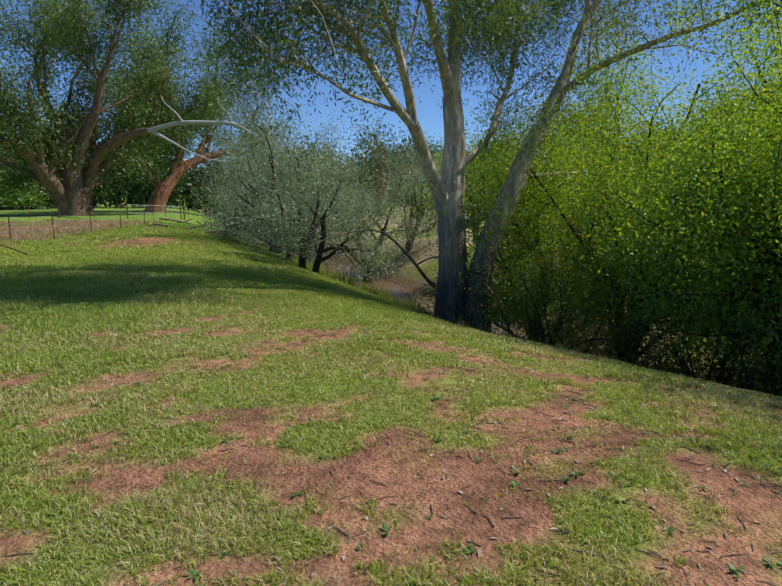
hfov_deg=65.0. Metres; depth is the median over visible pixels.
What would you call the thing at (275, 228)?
silver willow
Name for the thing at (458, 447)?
ground litter
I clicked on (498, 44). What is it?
gum
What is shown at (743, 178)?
creek trees
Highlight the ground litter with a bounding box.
[0,217,781,585]
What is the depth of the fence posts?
30.54 m
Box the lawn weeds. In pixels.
[0,303,781,585]
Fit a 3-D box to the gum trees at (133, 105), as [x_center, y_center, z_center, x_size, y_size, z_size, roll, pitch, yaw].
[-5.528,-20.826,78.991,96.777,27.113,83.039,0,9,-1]
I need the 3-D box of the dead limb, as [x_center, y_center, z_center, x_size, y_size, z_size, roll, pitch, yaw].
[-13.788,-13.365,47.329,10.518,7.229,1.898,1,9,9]
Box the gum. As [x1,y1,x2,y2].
[86,0,781,331]
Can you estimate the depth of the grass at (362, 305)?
5.38 m
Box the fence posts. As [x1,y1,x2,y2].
[0,205,211,255]
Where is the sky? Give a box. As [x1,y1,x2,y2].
[0,0,781,190]
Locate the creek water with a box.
[256,237,595,355]
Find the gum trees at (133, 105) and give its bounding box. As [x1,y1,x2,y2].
[0,0,776,215]
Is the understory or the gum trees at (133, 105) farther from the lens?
the gum trees at (133, 105)
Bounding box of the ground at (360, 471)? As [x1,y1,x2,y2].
[0,197,781,585]
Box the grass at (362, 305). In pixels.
[0,219,781,585]
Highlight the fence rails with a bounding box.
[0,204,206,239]
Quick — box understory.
[483,243,781,396]
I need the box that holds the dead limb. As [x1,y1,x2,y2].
[147,76,270,161]
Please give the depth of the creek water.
30.80 m
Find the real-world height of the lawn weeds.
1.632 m
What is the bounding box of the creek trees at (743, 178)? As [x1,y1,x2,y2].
[394,0,781,395]
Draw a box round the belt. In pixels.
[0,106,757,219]
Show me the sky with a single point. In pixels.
(429, 112)
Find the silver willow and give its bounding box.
[179,91,639,291]

